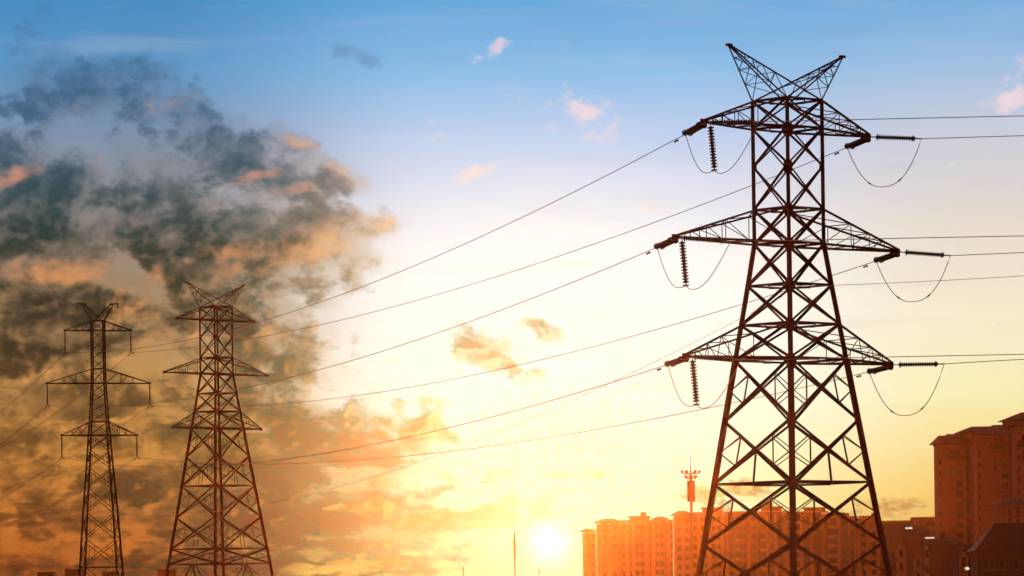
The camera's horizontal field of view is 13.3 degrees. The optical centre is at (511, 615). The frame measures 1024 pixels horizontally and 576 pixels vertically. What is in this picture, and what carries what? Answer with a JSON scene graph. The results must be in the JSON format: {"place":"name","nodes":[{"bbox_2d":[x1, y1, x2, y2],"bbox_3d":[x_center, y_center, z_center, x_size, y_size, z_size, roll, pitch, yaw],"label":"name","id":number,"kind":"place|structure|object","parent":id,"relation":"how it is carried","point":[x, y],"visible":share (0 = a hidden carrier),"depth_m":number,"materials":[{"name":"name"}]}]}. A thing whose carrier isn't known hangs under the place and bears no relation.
{"place":"outdoors","nodes":[
{"label":"outdoors","id":0,"kind":"place"},
{"bbox_2d":[37,572,56,575],"bbox_3d":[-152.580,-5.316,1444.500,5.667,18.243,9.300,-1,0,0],"label":"roof block","id":1,"kind":"structure","parent":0,"point":[46,573],"depth_m":1440.00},
{"bbox_2d":[64,569,83,575],"bbox_3d":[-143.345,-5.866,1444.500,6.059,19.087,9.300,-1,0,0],"label":"roof block","id":2,"kind":"structure","parent":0,"point":[71,572],"depth_m":1440.00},
{"bbox_2d":[102,572,120,575],"bbox_3d":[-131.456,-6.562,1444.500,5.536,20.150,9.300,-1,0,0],"label":"roof block","id":3,"kind":"structure","parent":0,"point":[106,573],"depth_m":1440.00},
{"bbox_2d":[157,569,178,575],"bbox_3d":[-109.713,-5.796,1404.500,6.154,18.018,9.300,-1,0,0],"label":"roof block","id":4,"kind":"structure","parent":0,"point":[173,572],"depth_m":1400.00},
{"bbox_2d":[162,281,273,575],"bbox_3d":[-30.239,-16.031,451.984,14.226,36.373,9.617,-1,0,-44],"label":"lattice tower","id":5,"kind":"structure","parent":0,"point":[217,374],"depth_m":451.86,"materials":[{"name":"metal"}]},
{"bbox_2d":[0,0,1023,575],"label":"sky","id":6,"kind":"structure","parent":0,"point":[300,154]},
{"bbox_2d":[512,525,516,575],"bbox_3d":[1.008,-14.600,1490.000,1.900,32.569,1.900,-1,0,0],"label":"pencil tower","id":7,"kind":"structure","parent":0,"point":[514,547],"depth_m":1489.74,"materials":[{"name":"metal"}]},
{"bbox_2d":[580,529,596,575],"bbox_3d":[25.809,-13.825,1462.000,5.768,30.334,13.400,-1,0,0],"label":"apartment building","id":8,"kind":"structure","parent":0,"point":[589,556],"depth_m":1456.00,"materials":[{"name":"orange concrete"}]},
{"bbox_2d":[594,519,621,575],"bbox_3d":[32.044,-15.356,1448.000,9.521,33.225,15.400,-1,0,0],"label":"apartment building","id":9,"kind":"structure","parent":0,"point":[609,549],"depth_m":1441.00,"materials":[{"name":"orange concrete"}]},
{"bbox_2d":[620,512,651,575],"bbox_3d":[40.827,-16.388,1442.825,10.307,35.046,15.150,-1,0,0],"label":"apartment building","id":10,"kind":"structure","parent":0,"point":[636,549],"depth_m":1436.00,"materials":[{"name":"orange concrete"}]},
{"bbox_2d":[651,517,673,575],"bbox_3d":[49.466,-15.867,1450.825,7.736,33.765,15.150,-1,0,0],"label":"apartment building","id":11,"kind":"structure","parent":0,"point":[662,543],"depth_m":1444.00,"materials":[{"name":"orange concrete"}]},
{"bbox_2d":[670,511,690,575],"bbox_3d":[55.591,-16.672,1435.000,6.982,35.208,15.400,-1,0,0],"label":"apartment building","id":12,"kind":"structure","parent":0,"point":[681,534],"depth_m":1428.00,"materials":[{"name":"orange concrete"}]},
{"bbox_2d":[684,518,688,523],"bbox_3d":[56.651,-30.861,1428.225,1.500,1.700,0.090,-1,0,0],"label":"window","id":13,"kind":"structure","parent":12,"relation":"in","point":[686,520],"depth_m":1428.13,"materials":[{"name":"orange glass"}]},
{"bbox_2d":[693,507,724,575],"bbox_3d":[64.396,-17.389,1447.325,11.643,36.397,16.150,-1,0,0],"label":"apartment building","id":14,"kind":"structure","parent":0,"point":[712,559],"depth_m":1440.00,"materials":[{"name":"orange concrete"}]},
{"bbox_2d":[722,511,758,575],"bbox_3d":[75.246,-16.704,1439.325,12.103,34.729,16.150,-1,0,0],"label":"apartment building","id":15,"kind":"structure","parent":0,"point":[741,545],"depth_m":1432.00,"materials":[{"name":"orange concrete"}]},
{"bbox_2d":[757,503,788,575],"bbox_3d":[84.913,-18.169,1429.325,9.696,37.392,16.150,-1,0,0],"label":"apartment building","id":16,"kind":"structure","parent":0,"point":[771,542],"depth_m":1422.00,"materials":[{"name":"orange concrete"}]},
{"bbox_2d":[785,507,827,575],"bbox_3d":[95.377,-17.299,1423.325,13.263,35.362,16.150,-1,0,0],"label":"apartment building","id":17,"kind":"structure","parent":0,"point":[814,542],"depth_m":1416.00,"materials":[{"name":"orange concrete"}]},
{"bbox_2d":[825,512,857,575],"bbox_3d":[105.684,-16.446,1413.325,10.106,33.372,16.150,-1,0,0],"label":"apartment building","id":18,"kind":"structure","parent":0,"point":[840,538],"depth_m":1406.00,"materials":[{"name":"orange concrete"}]},
{"bbox_2d":[829,521,835,525],"bbox_3d":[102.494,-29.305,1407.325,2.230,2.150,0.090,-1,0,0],"label":"window","id":19,"kind":"structure","parent":18,"relation":"in","point":[831,523],"depth_m":1407.36,"materials":[{"name":"brown glass"}]},
{"bbox_2d":[829,530,835,534],"bbox_3d":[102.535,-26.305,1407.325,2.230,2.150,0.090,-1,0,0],"label":"window","id":20,"kind":"structure","parent":18,"relation":"in","point":[831,532],"depth_m":1407.36,"materials":[{"name":"brown glass"}]},
{"bbox_2d":[829,540,835,544],"bbox_3d":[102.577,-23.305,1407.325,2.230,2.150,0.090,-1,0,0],"label":"window","id":21,"kind":"structure","parent":18,"relation":"in","point":[831,542],"depth_m":1407.36,"materials":[{"name":"brown glass"}]},
{"bbox_2d":[829,549,835,553],"bbox_3d":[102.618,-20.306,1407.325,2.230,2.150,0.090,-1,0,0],"label":"window","id":22,"kind":"structure","parent":18,"relation":"in","point":[831,551],"depth_m":1407.36,"materials":[{"name":"brown glass"}]},
{"bbox_2d":[842,558,846,563],"bbox_3d":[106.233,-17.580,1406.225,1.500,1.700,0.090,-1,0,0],"label":"window","id":23,"kind":"structure","parent":18,"relation":"in","point":[844,560],"depth_m":1406.33,"materials":[{"name":"brown glass"}]},
{"bbox_2d":[853,513,879,575],"bbox_3d":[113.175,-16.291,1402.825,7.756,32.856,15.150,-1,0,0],"label":"apartment building","id":24,"kind":"structure","parent":0,"point":[865,542],"depth_m":1396.00,"materials":[{"name":"brown brick"}]},
{"bbox_2d":[861,541,865,546],"bbox_3d":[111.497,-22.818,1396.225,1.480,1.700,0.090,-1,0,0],"label":"window","id":25,"kind":"structure","parent":24,"relation":"in","point":[863,543],"depth_m":1396.41,"materials":[{"name":"brown glass"}]},
{"bbox_2d":[880,520,910,575],"bbox_3d":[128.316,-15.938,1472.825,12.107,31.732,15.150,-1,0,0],"label":"apartment building","id":26,"kind":"structure","parent":0,"point":[897,523],"depth_m":1466.00,"materials":[{"name":"brown brick"}]},
{"bbox_2d":[884,525,927,575],"bbox_3d":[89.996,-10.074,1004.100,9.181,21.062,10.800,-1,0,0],"label":"house","id":27,"kind":"structure","parent":0,"point":[904,548],"depth_m":1000.00,"materials":[{"name":"brown brick"}]},
{"bbox_2d":[909,517,934,536],"bbox_3d":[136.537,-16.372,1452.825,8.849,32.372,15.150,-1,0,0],"label":"apartment building","id":28,"kind":"structure","parent":0,"point":[929,522],"depth_m":1446.00,"materials":[{"name":"brown concrete"}]},
{"bbox_2d":[919,532,956,575],"bbox_3d":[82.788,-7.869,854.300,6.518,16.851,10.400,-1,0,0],"label":"house","id":29,"kind":"structure","parent":0,"point":[937,560],"depth_m":850.00,"materials":[{"name":"brown brick"}]},
{"bbox_2d":[924,550,928,558],"bbox_3d":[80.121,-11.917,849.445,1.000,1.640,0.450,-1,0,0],"label":"window","id":30,"kind":"structure","parent":29,"relation":"in","point":[926,551],"depth_m":849.66,"materials":[{"name":"brown glass"}]},
{"bbox_2d":[925,566,929,573],"bbox_3d":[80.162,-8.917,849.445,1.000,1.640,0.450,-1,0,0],"label":"window","id":31,"kind":"structure","parent":29,"relation":"in","point":[926,567],"depth_m":849.66,"materials":[{"name":"brown glass"}]},
{"bbox_2d":[930,557,933,565],"bbox_3d":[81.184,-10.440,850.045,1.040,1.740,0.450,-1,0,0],"label":"window","id":32,"kind":"structure","parent":29,"relation":"in","point":[931,558],"depth_m":850.28,"materials":[{"name":"brown glass"}]},
{"bbox_2d":[936,557,939,565],"bbox_3d":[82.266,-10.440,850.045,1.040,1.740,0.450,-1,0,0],"label":"window","id":33,"kind":"structure","parent":29,"relation":"in","point":[937,558],"depth_m":850.28,"materials":[{"name":"brown glass"}]},
{"bbox_2d":[946,556,951,564],"bbox_3d":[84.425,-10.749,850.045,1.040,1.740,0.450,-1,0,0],"label":"window","id":34,"kind":"structure","parent":29,"relation":"in","point":[948,557],"depth_m":850.28,"materials":[{"name":"brown glass"}]},
{"bbox_2d":[929,434,973,543],"bbox_3d":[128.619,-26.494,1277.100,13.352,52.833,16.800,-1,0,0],"label":"tower block","id":35,"kind":"structure","parent":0,"point":[953,477],"depth_m":1270.93,"materials":[{"name":"brown brick"}]},
{"bbox_2d":[949,449,959,453],"bbox_3d":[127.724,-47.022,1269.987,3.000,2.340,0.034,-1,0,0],"label":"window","id":36,"kind":"structure","parent":35,"relation":"in","point":[951,451],"depth_m":1269.89,"materials":[{"name":"brown glass"}]},
{"bbox_2d":[956,470,962,476],"bbox_3d":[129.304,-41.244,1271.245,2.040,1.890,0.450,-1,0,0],"label":"window","id":37,"kind":"structure","parent":35,"relation":"in","point":[959,473],"depth_m":1271.44,"materials":[{"name":"brown glass"}]},
{"bbox_2d":[957,480,962,486],"bbox_3d":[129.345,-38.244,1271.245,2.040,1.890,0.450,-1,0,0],"label":"window","id":38,"kind":"structure","parent":35,"relation":"in","point":[959,482],"depth_m":1271.44,"materials":[{"name":"brown glass"}]},
{"bbox_2d":[957,491,962,496],"bbox_3d":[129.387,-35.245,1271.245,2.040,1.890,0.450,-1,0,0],"label":"window","id":39,"kind":"structure","parent":35,"relation":"in","point":[959,493],"depth_m":1271.44,"materials":[{"name":"brown glass"}]},
{"bbox_2d":[957,511,962,517],"bbox_3d":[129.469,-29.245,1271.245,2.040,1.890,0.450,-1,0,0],"label":"window","id":40,"kind":"structure","parent":35,"relation":"in","point":[959,514],"depth_m":1271.44,"materials":[{"name":"brown glass"}]},
{"bbox_2d":[957,522,962,527],"bbox_3d":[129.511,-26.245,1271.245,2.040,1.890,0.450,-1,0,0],"label":"window","id":41,"kind":"structure","parent":35,"relation":"in","point":[959,524],"depth_m":1271.44,"materials":[{"name":"brown glass"}]},
{"bbox_2d":[957,501,963,507],"bbox_3d":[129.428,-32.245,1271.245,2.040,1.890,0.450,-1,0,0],"label":"window","id":42,"kind":"structure","parent":35,"relation":"in","point":[959,503],"depth_m":1271.44,"materials":[{"name":"brown glass"}]},
{"bbox_2d":[957,532,963,538],"bbox_3d":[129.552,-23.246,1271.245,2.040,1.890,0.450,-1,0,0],"label":"window","id":43,"kind":"structure","parent":35,"relation":"in","point":[959,534],"depth_m":1271.44,"materials":[{"name":"brown glass"}]},
{"bbox_2d":[950,544,973,575],"bbox_3d":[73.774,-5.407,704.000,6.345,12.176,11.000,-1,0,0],"label":"house","id":44,"kind":"structure","parent":0,"point":[960,555],"depth_m":700.22,"materials":[{"name":"brown brick"}]},
{"bbox_2d":[961,557,966,566],"bbox_3d":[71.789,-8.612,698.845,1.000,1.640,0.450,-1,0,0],"label":"window","id":45,"kind":"structure","parent":44,"relation":"in","point":[963,558],"depth_m":699.08,"materials":[{"name":"brown glass"}]},
{"bbox_2d":[954,425,1011,543],"bbox_3d":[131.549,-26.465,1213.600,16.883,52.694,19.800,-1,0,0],"label":"tower block","id":46,"kind":"structure","parent":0,"point":[992,465],"depth_m":1205.00,"materials":[{"name":"brown brick"}]},
{"bbox_2d":[994,437,1004,442],"bbox_3d":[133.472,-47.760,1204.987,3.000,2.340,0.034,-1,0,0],"label":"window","id":47,"kind":"structure","parent":46,"relation":"in","point":[996,439],"depth_m":1204.96,"materials":[{"name":"brown glass"}]},
{"bbox_2d":[1001,461,1007,467],"bbox_3d":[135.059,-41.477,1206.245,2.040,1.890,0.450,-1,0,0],"label":"window","id":48,"kind":"structure","parent":46,"relation":"in","point":[1004,464],"depth_m":1206.43,"materials":[{"name":"brown glass"}]},
{"bbox_2d":[1001,472,1007,478],"bbox_3d":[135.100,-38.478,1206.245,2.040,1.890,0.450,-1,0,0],"label":"window","id":49,"kind":"structure","parent":46,"relation":"in","point":[1004,474],"depth_m":1206.43,"materials":[{"name":"brown glass"}]},
{"bbox_2d":[1002,483,1007,489],"bbox_3d":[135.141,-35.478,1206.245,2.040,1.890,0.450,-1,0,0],"label":"window","id":50,"kind":"structure","parent":46,"relation":"in","point":[1004,485],"depth_m":1206.43,"materials":[{"name":"brown glass"}]},
{"bbox_2d":[1002,494,1007,498],"bbox_3d":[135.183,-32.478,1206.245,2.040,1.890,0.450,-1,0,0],"label":"window","id":51,"kind":"structure","parent":46,"relation":"in","point":[1004,496],"depth_m":1206.43,"materials":[{"name":"brown glass"}]},
{"bbox_2d":[967,523,1023,575],"bbox_3d":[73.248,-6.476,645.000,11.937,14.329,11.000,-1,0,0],"label":"house","id":52,"kind":"structure","parent":0,"point":[996,549],"depth_m":640.25,"materials":[{"name":"brown brick"}]},
{"bbox_2d":[983,560,990,570],"bbox_3d":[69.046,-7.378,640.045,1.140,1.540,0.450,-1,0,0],"label":"window","id":53,"kind":"structure","parent":52,"relation":"in","point":[985,561],"depth_m":640.26,"materials":[{"name":"brown glass"}]},
{"bbox_2d":[988,560,995,570],"bbox_3d":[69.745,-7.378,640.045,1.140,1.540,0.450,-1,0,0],"label":"window","id":54,"kind":"structure","parent":52,"relation":"in","point":[991,561],"depth_m":640.26,"materials":[{"name":"brown glass"}]},
{"bbox_2d":[998,560,1005,570],"bbox_3d":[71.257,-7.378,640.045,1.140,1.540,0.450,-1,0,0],"label":"window","id":55,"kind":"structure","parent":52,"relation":"in","point":[1001,562],"depth_m":640.26,"materials":[{"name":"brown glass"}]},
{"bbox_2d":[1012,560,1019,570],"bbox_3d":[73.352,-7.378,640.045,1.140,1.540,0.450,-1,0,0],"label":"window","id":56,"kind":"structure","parent":52,"relation":"in","point":[1015,562],"depth_m":640.26,"materials":[{"name":"brown glass"}]},
{"bbox_2d":[989,499,1023,523],"bbox_3d":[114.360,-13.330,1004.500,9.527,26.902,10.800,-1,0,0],"label":"house","id":57,"kind":"structure","parent":0,"point":[1008,510],"depth_m":1000.00,"materials":[{"name":"brown brick"}]},
{"bbox_2d":[1016,507,1020,517],"bbox_3d":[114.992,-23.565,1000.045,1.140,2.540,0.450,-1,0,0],"label":"window","id":58,"kind":"structure","parent":57,"relation":"in","point":[1017,508],"depth_m":1000.16,"materials":[{"name":"brown glass"}]},
{"bbox_2d":[998,412,1023,499],"bbox_3d":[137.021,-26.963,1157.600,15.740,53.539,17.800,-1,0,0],"label":"tower block","id":59,"kind":"structure","parent":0,"point":[1014,424],"depth_m":1150.23,"materials":[{"name":"brown brick"}]},
{"label":"ground","id":60,"kind":"structure","parent":0,"visible":0},
{"bbox_2d":[46,303,150,575],"bbox_3d":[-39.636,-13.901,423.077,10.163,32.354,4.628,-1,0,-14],"label":"lattice tower","id":61,"kind":"structure","parent":60,"relation":"on","point":[92,369],"depth_m":422.72,"materials":[{"name":"metal"}]},
{"bbox_2d":[61,436,63,457],"bbox_3d":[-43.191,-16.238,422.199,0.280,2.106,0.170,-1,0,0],"label":"insulator string","id":62,"kind":"object","parent":61,"relation":"hanging from","point":[61,446],"visible":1,"depth_m":422.15,"materials":[{"name":"brown ceramic"}]},
{"bbox_2d":[0,459,60,499],"bbox_3d":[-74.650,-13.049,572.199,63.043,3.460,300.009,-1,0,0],"label":"power line","id":63,"kind":"object","parent":62,"relation":"hanging from","point":[34,477],"visible":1,"depth_m":449.70,"materials":[{"name":"metal"}]},
{"bbox_2d":[129,331,131,352],"bbox_3d":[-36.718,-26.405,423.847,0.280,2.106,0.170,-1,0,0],"label":"insulator string","id":64,"kind":"object","parent":61,"relation":"hanging from","point":[130,342],"visible":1,"depth_m":423.80,"materials":[{"name":"brown ceramic"}]},
{"bbox_2d":[2,355,129,446],"bbox_3d":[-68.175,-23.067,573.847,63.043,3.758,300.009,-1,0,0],"label":"power line","id":65,"kind":"object","parent":64,"relation":"hanging from","point":[67,404],"visible":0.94,"depth_m":481.11,"materials":[{"name":"metal"}]},
{"bbox_2d":[681,452,700,575],"bbox_3d":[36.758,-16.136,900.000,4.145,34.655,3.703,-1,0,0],"label":"antenna mast","id":66,"kind":"object","parent":60,"relation":"on","point":[691,491],"visible":1,"depth_m":899.71,"materials":[{"name":"orange metal"}]},
{"bbox_2d":[670,43,901,575],"bbox_3d":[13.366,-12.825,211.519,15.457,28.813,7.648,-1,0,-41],"label":"lattice tower","id":67,"kind":"structure","parent":60,"relation":"on","point":[793,481],"depth_m":211.21,"materials":[{"name":"metal"}]},
{"bbox_2d":[99,296,782,514],"bbox_3d":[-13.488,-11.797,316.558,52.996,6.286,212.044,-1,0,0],"label":"fibre cable","id":68,"kind":"object","parent":67,"relation":"attached to","point":[499,431],"visible":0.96,"depth_m":261.98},
{"bbox_2d":[654,237,678,249],"bbox_3d":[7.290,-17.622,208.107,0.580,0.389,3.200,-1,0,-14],"label":"insulator string","id":69,"kind":"object","parent":67,"relation":"attached to","point":[662,245],"visible":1,"depth_m":207.89,"materials":[{"name":"brown ceramic"}]},
{"bbox_2d":[47,248,653,406],"bbox_3d":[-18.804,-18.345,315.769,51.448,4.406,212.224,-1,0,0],"label":"power line","id":70,"kind":"object","parent":69,"relation":"attached to","point":[408,342],"visible":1,"depth_m":258.45,"materials":[{"name":"metal"}]},
{"bbox_2d":[664,356,688,366],"bbox_3d":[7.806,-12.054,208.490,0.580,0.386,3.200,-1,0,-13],"label":"insulator string","id":71,"kind":"object","parent":67,"relation":"attached to","point":[676,361],"visible":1,"depth_m":208.34,"materials":[{"name":"brown ceramic"}]},
{"bbox_2d":[63,365,664,466],"bbox_3d":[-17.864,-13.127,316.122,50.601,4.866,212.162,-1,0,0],"label":"power line","id":72,"kind":"object","parent":71,"relation":"hanging from","point":[424,433],"visible":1,"depth_m":257.96,"materials":[{"name":"metal"}]},
{"bbox_2d":[679,239,688,285],"bbox_3d":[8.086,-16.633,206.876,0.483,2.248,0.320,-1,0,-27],"label":"insulator string","id":73,"kind":"object","parent":67,"relation":"hanging from","point":[684,263],"visible":1,"depth_m":206.78,"materials":[{"name":"brown ceramic"}]},
{"bbox_2d":[657,243,729,289],"bbox_3d":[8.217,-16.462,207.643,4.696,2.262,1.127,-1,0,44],"label":"jumper wire","id":74,"kind":"object","parent":73,"relation":"hanging from","point":[686,286],"visible":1,"depth_m":206.84,"materials":[{"name":"black metal"}]},
{"bbox_2d":[689,358,699,404],"bbox_3d":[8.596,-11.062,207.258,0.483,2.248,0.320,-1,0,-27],"label":"insulator string","id":75,"kind":"object","parent":67,"relation":"hanging from","point":[694,382],"visible":1,"depth_m":207.16,"materials":[{"name":"brown ceramic"}]},
{"bbox_2d":[668,361,740,408],"bbox_3d":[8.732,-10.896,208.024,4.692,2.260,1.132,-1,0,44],"label":"jumper wire","id":76,"kind":"object","parent":75,"relation":"hanging from","point":[715,401],"visible":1,"depth_m":207.18,"materials":[{"name":"black metal"}]},
{"bbox_2d":[682,122,706,135],"bbox_3d":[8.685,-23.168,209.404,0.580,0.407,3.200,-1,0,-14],"label":"insulator string","id":77,"kind":"object","parent":67,"relation":"attached to","point":[692,130],"visible":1,"depth_m":209.22,"materials":[{"name":"brown ceramic"}]},
{"bbox_2d":[65,135,682,353],"bbox_3d":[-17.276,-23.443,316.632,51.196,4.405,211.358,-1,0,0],"label":"power line","id":78,"kind":"object","parent":77,"relation":"attached to","point":[676,139],"visible":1,"depth_m":261.11,"materials":[{"name":"metal"}]},
{"bbox_2d":[679,235,730,243],"bbox_3d":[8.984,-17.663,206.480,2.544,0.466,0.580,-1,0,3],"label":"insulator string","id":79,"kind":"object","parent":67,"relation":"attached to","point":[713,240],"visible":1,"depth_m":206.29,"materials":[{"name":"brown ceramic"}]},
{"bbox_2d":[731,235,1023,241],"bbox_3d":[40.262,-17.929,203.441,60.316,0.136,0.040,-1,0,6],"label":"power line","id":80,"kind":"object","parent":79,"relation":"attached to","point":[874,238],"visible":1,"depth_m":205.72,"materials":[{"name":"metal"}]},
{"bbox_2d":[707,123,717,170],"bbox_3d":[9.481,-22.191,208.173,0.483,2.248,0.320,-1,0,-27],"label":"insulator string","id":81,"kind":"object","parent":67,"relation":"hanging from","point":[712,145],"visible":1,"depth_m":208.09,"materials":[{"name":"brown ceramic"}]},
{"bbox_2d":[686,122,758,173],"bbox_3d":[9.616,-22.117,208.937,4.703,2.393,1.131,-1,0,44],"label":"jumper wire","id":82,"kind":"object","parent":81,"relation":"hanging from","point":[715,171],"visible":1,"depth_m":208.14,"materials":[{"name":"black metal"}]},
{"bbox_2d":[691,354,740,361],"bbox_3d":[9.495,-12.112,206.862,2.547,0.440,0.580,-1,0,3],"label":"insulator string","id":83,"kind":"object","parent":67,"relation":"attached to","point":[714,358],"visible":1,"depth_m":206.67,"materials":[{"name":"brown ceramic"}]},
{"bbox_2d":[744,354,1023,359],"bbox_3d":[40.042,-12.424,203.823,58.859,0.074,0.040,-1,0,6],"label":"power line","id":84,"kind":"object","parent":83,"relation":"attached to","point":[880,357],"visible":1,"depth_m":206.13,"materials":[{"name":"metal"}]},
{"bbox_2d":[708,119,758,125],"bbox_3d":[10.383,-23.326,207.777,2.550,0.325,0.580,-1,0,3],"label":"insulator string","id":85,"kind":"object","parent":67,"relation":"attached to","point":[746,121],"visible":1,"depth_m":207.59,"materials":[{"name":"brown ceramic"}]},
{"bbox_2d":[759,115,1023,121],"bbox_3d":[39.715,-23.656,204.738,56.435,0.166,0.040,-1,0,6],"label":"power line","id":86,"kind":"object","parent":85,"relation":"attached to","point":[889,118],"visible":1,"depth_m":207.02,"materials":[{"name":"metal"}]},
{"bbox_2d":[844,138,870,148],"bbox_3d":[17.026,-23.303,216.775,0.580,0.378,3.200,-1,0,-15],"label":"insulator string","id":87,"kind":"object","parent":67,"relation":"attached to","point":[856,143],"visible":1,"depth_m":216.58,"materials":[{"name":"brown ceramic"}]},
{"bbox_2d":[132,148,844,353],"bbox_3d":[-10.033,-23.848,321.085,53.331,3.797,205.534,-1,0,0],"label":"power line","id":88,"kind":"object","parent":87,"relation":"hanging from","point":[837,152],"visible":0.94,"depth_m":275.56,"materials":[{"name":"metal"}]},
{"bbox_2d":[847,139,921,186],"bbox_3d":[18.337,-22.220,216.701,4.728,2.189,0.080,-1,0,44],"label":"jumper wire","id":89,"kind":"object","parent":87,"relation":"hanging from","point":[889,185],"visible":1,"depth_m":216.64,"materials":[{"name":"metal"}]},
{"bbox_2d":[867,366,893,373],"bbox_3d":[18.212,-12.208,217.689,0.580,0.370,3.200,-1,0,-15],"label":"insulator string","id":90,"kind":"object","parent":67,"relation":"attached to","point":[875,370],"visible":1,"depth_m":217.49,"materials":[{"name":"brown ceramic"}]},
{"bbox_2d":[137,372,866,463],"bbox_3d":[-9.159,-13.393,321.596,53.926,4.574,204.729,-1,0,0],"label":"power line","id":91,"kind":"object","parent":90,"relation":"attached to","point":[859,375],"visible":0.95,"depth_m":277.87,"materials":[{"name":"metal"}]},
{"bbox_2d":[870,365,943,415],"bbox_3d":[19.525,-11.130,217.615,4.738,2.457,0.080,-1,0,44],"label":"jumper wire","id":92,"kind":"object","parent":90,"relation":"hanging from","point":[911,414],"visible":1,"depth_m":217.60,"materials":[{"name":"metal"}]},
{"bbox_2d":[873,252,899,262],"bbox_3d":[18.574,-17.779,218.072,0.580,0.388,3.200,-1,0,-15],"label":"insulator string","id":93,"kind":"object","parent":67,"relation":"attached to","point":[885,257],"visible":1,"depth_m":217.86,"materials":[{"name":"brown ceramic"}]},
{"bbox_2d":[150,261,873,406],"bbox_3d":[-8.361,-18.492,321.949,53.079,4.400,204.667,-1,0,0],"label":"power line","id":94,"kind":"object","parent":93,"relation":"hanging from","point":[866,265],"visible":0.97,"depth_m":274.47,"materials":[{"name":"wire"},{"name":"aluminium"}]},
{"bbox_2d":[877,258,949,301],"bbox_3d":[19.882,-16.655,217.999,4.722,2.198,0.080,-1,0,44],"label":"jumper wire","id":95,"kind":"object","parent":93,"relation":"hanging from","point":[913,301],"visible":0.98,"depth_m":217.98,"materials":[{"name":"metal"}]},
{"bbox_2d":[872,134,921,141],"bbox_3d":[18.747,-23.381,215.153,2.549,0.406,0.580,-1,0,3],"label":"insulator string","id":96,"kind":"object","parent":67,"relation":"attached to","point":[895,137],"visible":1,"depth_m":214.97,"materials":[{"name":"brown ceramic"}]},
{"bbox_2d":[922,135,1023,138],"bbox_3d":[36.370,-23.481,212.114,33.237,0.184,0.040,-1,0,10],"label":"power line","id":97,"kind":"object","parent":96,"relation":"attached to","point":[971,137],"visible":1,"depth_m":214.65,"materials":[{"name":"metal"}]},
{"bbox_2d":[799,276,1017,286],"bbox_3d":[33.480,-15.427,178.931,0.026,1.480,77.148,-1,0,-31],"label":"fibre cable","id":98,"kind":"object","parent":67,"relation":"attached to","point":[917,281],"visible":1,"depth_m":203.78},
{"bbox_2d":[895,361,943,367],"bbox_3d":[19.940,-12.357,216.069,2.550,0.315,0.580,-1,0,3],"label":"insulator string","id":99,"kind":"object","parent":67,"relation":"attached to","point":[913,364],"visible":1,"depth_m":215.88,"materials":[{"name":"brown ceramic"}]},
{"bbox_2d":[945,359,1023,363],"bbox_3d":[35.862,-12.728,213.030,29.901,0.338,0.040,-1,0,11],"label":"power line","id":100,"kind":"object","parent":99,"relation":"attached to","point":[984,361],"visible":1,"depth_m":215.59,"materials":[{"name":"metal"}]},
{"bbox_2d":[900,249,949,257],"bbox_3d":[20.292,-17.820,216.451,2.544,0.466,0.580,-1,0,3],"label":"insulator string","id":101,"kind":"object","parent":67,"relation":"attached to","point":[922,253],"visible":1,"depth_m":216.26,"materials":[{"name":"brown ceramic"}]},
{"bbox_2d":[950,252,1023,255],"bbox_3d":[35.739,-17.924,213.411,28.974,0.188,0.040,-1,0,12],"label":"power line","id":102,"kind":"object","parent":101,"relation":"attached to","point":[984,254],"visible":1,"depth_m":216.03,"materials":[{"name":"metal"}]},
{"bbox_3d":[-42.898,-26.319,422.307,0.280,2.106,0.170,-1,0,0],"label":"insulator string","id":103,"kind":"object","parent":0,"visible":0},
{"bbox_2d":[1,353,64,411],"bbox_3d":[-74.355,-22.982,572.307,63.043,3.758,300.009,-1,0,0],"label":"power line","id":104,"kind":"object","parent":103,"relation":"attached to","point":[37,379],"visible":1,"depth_m":448.81,"materials":[{"name":"metal"}]},
{"bbox_3d":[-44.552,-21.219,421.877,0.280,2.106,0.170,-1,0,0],"label":"insulator string","id":105,"kind":"object","parent":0,"visible":0},
{"bbox_2d":[0,406,46,444],"bbox_3d":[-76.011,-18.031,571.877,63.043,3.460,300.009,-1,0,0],"label":"power line","id":106,"kind":"object","parent":105,"relation":"attached to","point":[25,424],"visible":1,"depth_m":443.55,"materials":[{"name":"metal"}]},
{"bbox_3d":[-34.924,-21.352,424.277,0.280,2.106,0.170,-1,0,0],"label":"insulator string","id":107,"kind":"object","parent":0,"visible":0},
{"bbox_2d":[1,406,148,490],"bbox_3d":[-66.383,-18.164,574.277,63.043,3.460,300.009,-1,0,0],"label":"power line","id":108,"kind":"object","parent":107,"relation":"hanging from","point":[79,452],"visible":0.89,"depth_m":488.77,"materials":[{"name":"metal"}]},
{"bbox_3d":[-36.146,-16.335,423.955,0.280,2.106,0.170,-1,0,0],"label":"insulator string","id":109,"kind":"object","parent":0,"visible":0},
{"bbox_2d":[2,457,136,525],"bbox_3d":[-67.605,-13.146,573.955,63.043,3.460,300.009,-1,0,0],"label":"power line","id":110,"kind":"object","parent":109,"relation":"hanging from","point":[72,495],"visible":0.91,"depth_m":483.47,"materials":[{"name":"metal"}]}
]}

